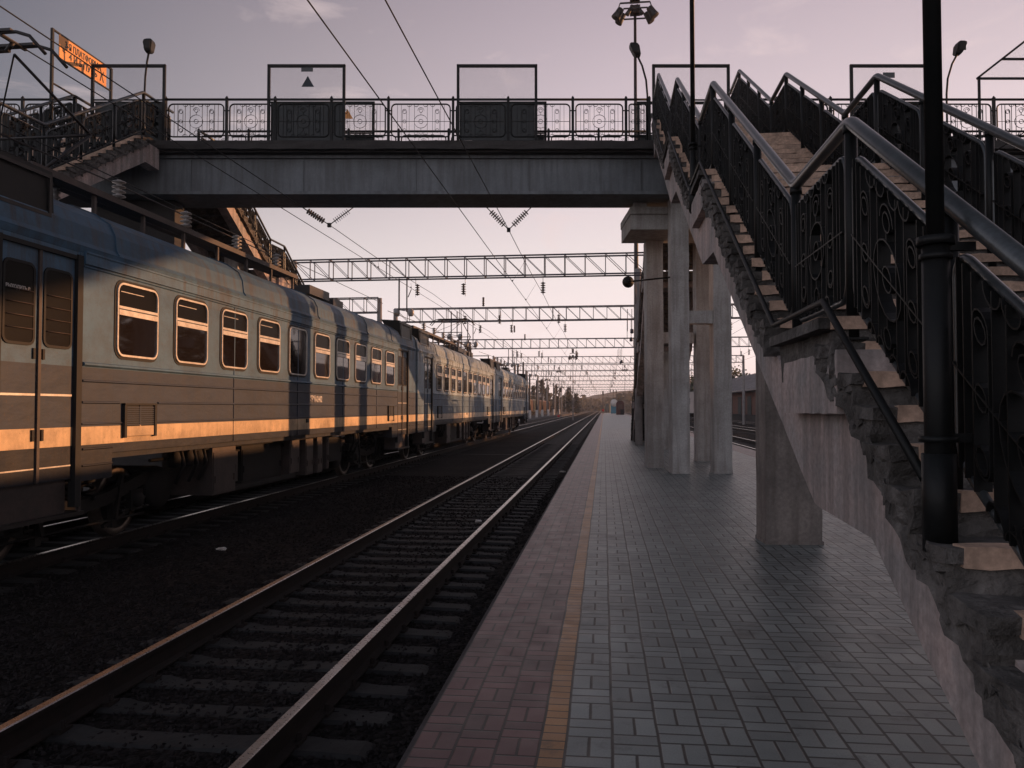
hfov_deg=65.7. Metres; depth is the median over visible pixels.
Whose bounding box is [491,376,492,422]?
door
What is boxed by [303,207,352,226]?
insulator string
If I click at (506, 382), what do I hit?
window
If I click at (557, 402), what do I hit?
poplar tree
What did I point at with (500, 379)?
door
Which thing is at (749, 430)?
railway track
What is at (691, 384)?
broadleaf tree
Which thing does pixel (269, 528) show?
gravel
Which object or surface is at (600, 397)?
hills
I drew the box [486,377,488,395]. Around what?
window
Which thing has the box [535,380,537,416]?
station post
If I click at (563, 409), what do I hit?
poplar tree
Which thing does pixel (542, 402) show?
station post
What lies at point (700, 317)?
tie beam
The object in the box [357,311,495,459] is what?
train carriage
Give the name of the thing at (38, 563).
railway track
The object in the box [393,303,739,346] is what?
catenary gantry
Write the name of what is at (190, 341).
window
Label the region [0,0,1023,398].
sky
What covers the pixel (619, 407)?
kiosk
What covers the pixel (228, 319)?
window
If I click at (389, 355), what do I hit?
window
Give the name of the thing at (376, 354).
window
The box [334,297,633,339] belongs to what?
catenary gantry
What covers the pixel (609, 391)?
catenary gantry
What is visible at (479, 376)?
window
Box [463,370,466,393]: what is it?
window
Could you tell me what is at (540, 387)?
poplar tree
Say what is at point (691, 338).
tie beam
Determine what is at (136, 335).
window
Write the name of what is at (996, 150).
overhead line
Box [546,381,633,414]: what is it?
catenary gantry
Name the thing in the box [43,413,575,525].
platform
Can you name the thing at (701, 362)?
support column
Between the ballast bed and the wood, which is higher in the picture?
the wood
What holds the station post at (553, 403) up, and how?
on the grey pavement at (533, 417)
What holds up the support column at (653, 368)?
on the grey pavement at (713, 632)
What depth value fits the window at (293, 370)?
16.48 m
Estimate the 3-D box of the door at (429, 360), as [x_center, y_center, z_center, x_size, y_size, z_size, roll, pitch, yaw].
[-3.093,0.401,29.182,0.166,2.660,0.580,0,-2,7]
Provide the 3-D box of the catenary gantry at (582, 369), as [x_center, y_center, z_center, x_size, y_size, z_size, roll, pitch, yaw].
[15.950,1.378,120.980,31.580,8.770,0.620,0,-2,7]
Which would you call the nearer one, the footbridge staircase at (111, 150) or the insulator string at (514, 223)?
the footbridge staircase at (111, 150)
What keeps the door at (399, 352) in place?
in the train carriage at (204, 375)
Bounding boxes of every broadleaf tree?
[690,376,693,391]
[732,365,749,378]
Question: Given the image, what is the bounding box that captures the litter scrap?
[216,547,226,550]
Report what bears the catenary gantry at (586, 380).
on the ballast bed
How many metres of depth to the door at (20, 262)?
8.70 m
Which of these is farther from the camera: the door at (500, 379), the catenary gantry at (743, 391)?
the catenary gantry at (743, 391)
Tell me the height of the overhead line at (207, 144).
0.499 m
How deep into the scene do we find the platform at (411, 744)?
5.33 m
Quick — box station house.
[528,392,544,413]
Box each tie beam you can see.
[664,332,693,343]
[689,310,712,324]
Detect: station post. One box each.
[529,374,530,418]
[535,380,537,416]
[541,381,543,416]
[547,385,548,415]
[553,388,554,414]
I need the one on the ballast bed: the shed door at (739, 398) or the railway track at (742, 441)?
the railway track at (742, 441)
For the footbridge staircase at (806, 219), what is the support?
on the grey pavement at (713, 632)
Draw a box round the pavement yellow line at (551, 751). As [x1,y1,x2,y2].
[535,416,602,767]
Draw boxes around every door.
[0,240,37,488]
[39,251,74,482]
[398,350,401,434]
[403,352,406,434]
[425,358,427,431]
[428,359,430,430]
[490,376,490,422]
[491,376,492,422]
[500,379,500,421]
[525,386,525,417]
[738,397,741,413]
[747,396,751,414]
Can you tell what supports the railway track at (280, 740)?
on the ballast bed
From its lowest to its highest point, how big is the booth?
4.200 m
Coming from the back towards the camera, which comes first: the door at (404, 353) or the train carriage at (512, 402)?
the train carriage at (512, 402)
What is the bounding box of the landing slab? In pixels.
[96,117,695,150]
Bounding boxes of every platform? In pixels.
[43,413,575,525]
[396,417,598,767]
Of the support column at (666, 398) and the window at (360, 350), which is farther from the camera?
the support column at (666, 398)
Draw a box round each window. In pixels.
[114,280,158,361]
[173,295,208,367]
[219,307,247,371]
[257,317,279,374]
[288,325,306,377]
[313,331,329,379]
[335,337,349,381]
[354,342,366,383]
[370,346,381,384]
[385,350,394,386]
[436,363,441,390]
[444,365,448,391]
[451,367,455,392]
[457,369,461,392]
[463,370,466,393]
[468,372,471,393]
[473,373,476,394]
[478,374,480,394]
[482,376,484,395]
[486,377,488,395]
[503,381,504,397]
[506,382,507,397]
[508,382,509,397]
[513,384,514,398]
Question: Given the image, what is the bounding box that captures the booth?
[610,399,616,412]
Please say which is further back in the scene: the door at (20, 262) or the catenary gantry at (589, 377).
the catenary gantry at (589, 377)
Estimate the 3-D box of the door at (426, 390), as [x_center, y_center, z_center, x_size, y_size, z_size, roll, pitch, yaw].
[-3.166,0.382,28.557,0.166,2.660,0.580,0,-2,7]
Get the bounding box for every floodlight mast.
[569,349,576,419]
[611,0,658,441]
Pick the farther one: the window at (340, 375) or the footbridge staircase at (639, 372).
the footbridge staircase at (639, 372)
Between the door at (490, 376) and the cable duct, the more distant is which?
the door at (490, 376)
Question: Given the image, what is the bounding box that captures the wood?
[549,392,633,411]
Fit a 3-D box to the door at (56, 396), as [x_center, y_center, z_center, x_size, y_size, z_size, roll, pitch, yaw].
[-5.399,-0.192,9.325,0.166,2.660,0.580,0,-2,7]
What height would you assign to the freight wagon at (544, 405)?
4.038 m
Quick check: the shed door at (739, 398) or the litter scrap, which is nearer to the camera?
the litter scrap
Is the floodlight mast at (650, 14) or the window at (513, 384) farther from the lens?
the window at (513, 384)
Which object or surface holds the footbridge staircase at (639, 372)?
on the grey pavement at (713, 632)
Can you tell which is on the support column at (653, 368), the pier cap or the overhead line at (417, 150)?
the pier cap
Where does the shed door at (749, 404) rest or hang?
in the goods shed
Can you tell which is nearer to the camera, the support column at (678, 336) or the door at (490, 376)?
the support column at (678, 336)
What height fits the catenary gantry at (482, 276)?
8.770 m
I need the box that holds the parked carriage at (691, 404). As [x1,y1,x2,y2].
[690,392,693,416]
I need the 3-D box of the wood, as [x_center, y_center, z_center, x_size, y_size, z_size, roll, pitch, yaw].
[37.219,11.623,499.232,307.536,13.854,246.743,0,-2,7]
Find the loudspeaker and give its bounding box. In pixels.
[622,276,669,287]
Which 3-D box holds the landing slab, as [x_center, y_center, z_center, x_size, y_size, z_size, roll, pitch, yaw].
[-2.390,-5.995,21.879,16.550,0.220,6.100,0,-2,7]
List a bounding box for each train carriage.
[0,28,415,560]
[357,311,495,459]
[470,352,528,437]
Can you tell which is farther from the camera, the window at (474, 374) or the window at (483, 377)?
the window at (483, 377)
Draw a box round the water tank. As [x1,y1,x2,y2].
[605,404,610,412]
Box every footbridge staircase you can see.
[0,91,173,199]
[184,130,344,439]
[631,243,692,440]
[650,69,1023,767]
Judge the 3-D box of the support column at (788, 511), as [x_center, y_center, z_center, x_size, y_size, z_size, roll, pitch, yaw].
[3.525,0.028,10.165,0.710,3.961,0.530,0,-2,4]
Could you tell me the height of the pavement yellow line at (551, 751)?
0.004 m
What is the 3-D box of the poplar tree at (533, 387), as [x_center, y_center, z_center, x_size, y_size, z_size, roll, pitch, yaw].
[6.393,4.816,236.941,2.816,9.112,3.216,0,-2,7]
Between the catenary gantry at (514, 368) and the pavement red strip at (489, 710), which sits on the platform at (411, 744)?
the pavement red strip at (489, 710)
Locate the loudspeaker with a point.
(628, 281)
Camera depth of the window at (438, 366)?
30.62 m
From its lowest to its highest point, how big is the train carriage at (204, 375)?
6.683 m
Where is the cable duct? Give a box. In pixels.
[456,454,513,454]
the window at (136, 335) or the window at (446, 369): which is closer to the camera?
the window at (136, 335)
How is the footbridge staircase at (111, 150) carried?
on the grey pavement at (533, 417)
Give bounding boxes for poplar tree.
[531,385,535,414]
[539,379,544,393]
[543,388,551,412]
[552,385,558,412]
[562,393,571,411]
[565,388,574,412]
[574,393,580,413]
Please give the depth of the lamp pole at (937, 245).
2.75 m
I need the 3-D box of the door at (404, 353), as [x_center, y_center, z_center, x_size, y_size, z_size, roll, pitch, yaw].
[-3.515,0.292,25.548,0.166,2.660,0.580,0,-2,7]
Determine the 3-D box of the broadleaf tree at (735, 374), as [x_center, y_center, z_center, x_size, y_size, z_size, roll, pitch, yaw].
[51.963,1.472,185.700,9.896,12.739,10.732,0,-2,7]
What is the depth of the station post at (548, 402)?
170.06 m
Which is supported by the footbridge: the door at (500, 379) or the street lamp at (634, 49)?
the street lamp at (634, 49)
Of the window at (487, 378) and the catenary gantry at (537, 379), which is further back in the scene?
the catenary gantry at (537, 379)
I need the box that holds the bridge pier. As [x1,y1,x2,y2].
[97,200,183,466]
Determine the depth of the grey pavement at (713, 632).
5.72 m
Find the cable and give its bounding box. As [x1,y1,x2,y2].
[0,123,382,303]
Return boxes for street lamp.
[143,38,155,133]
[629,42,647,139]
[945,40,966,122]
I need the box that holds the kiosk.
[616,401,623,414]
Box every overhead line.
[0,6,584,395]
[307,0,597,398]
[628,132,1023,392]
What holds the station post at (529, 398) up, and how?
on the grey pavement at (533, 417)
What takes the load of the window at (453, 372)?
in the train carriage at (455, 396)
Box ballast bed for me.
[0,412,755,767]
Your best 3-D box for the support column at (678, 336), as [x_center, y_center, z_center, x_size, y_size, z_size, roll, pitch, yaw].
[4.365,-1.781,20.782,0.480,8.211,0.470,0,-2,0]
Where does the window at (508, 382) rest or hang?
in the train carriage at (512, 402)
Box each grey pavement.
[83,412,571,493]
[563,413,979,767]
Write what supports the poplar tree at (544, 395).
on the ground
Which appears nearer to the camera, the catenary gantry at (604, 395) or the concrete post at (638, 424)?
the concrete post at (638, 424)
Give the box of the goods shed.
[732,373,755,421]
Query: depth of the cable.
15.12 m
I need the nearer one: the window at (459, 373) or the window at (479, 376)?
the window at (459, 373)
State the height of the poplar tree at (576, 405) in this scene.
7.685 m
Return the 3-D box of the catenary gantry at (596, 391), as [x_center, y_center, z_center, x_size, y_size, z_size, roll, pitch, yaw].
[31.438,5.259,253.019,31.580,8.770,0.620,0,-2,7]
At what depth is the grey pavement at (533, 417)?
152.49 m
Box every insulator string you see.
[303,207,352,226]
[487,207,530,231]
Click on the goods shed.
(750, 397)
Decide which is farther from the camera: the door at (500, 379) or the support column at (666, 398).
the door at (500, 379)
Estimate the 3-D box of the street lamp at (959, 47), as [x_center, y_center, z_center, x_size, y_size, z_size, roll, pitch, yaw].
[11.282,-7.417,20.168,0.516,2.630,0.245,0,-2,0]
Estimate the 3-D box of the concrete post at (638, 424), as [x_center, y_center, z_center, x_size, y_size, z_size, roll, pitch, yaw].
[5.725,-1.229,35.932,0.340,8.000,0.331,0,-2,7]
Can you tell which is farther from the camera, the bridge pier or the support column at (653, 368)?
the support column at (653, 368)
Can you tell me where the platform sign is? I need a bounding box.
[49,28,112,124]
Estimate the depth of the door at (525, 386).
64.83 m
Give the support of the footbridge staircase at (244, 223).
on the grey pavement at (533, 417)
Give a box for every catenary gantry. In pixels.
[291,252,667,316]
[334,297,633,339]
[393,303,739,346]
[434,342,741,422]
[456,336,751,365]
[495,355,745,424]
[500,364,693,380]
[516,364,692,380]
[527,370,693,384]
[528,375,612,415]
[539,376,690,417]
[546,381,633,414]
[555,384,633,413]
[561,388,632,412]
[571,391,632,411]
[574,394,632,407]
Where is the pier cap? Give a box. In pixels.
[620,203,694,242]
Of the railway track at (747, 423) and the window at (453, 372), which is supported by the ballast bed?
the railway track at (747, 423)
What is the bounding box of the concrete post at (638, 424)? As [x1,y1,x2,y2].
[635,268,642,445]
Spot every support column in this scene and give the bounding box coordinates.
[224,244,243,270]
[643,241,664,467]
[663,351,668,449]
[668,199,690,473]
[693,243,710,460]
[709,264,732,473]
[755,359,823,544]
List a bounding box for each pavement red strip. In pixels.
[401,413,602,767]
[624,413,755,457]
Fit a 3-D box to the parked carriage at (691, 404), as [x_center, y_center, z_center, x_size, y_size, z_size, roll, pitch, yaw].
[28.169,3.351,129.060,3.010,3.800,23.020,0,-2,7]
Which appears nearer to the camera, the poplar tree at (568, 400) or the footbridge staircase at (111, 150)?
the footbridge staircase at (111, 150)
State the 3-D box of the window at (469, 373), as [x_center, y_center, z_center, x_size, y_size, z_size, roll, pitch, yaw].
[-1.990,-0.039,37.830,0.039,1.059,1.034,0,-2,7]
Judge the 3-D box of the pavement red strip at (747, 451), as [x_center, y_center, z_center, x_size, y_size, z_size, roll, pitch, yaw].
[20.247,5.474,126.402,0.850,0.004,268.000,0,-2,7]
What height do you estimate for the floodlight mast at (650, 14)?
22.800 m
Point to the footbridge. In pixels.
(312, 153)
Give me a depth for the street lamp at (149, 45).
20.11 m
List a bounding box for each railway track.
[0,411,589,592]
[0,412,599,767]
[624,412,755,450]
[690,419,754,433]
[691,417,754,425]
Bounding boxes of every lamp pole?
[688,0,701,213]
[916,0,975,556]
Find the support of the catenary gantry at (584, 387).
on the ballast bed
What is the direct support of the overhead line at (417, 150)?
hanging from the catenary gantry at (550, 339)
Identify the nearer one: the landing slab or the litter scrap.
the litter scrap
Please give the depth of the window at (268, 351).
15.10 m
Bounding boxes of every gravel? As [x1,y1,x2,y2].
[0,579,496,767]
[36,475,563,591]
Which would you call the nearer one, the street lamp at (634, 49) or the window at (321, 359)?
the window at (321, 359)
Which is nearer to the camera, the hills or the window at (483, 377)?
the window at (483, 377)
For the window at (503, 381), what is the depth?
50.53 m
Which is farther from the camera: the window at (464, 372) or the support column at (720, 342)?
the window at (464, 372)
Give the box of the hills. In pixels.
[586,390,632,409]
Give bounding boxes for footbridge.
[0,41,1023,207]
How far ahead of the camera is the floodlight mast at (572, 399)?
107.69 m
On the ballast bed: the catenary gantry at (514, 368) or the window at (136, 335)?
the catenary gantry at (514, 368)

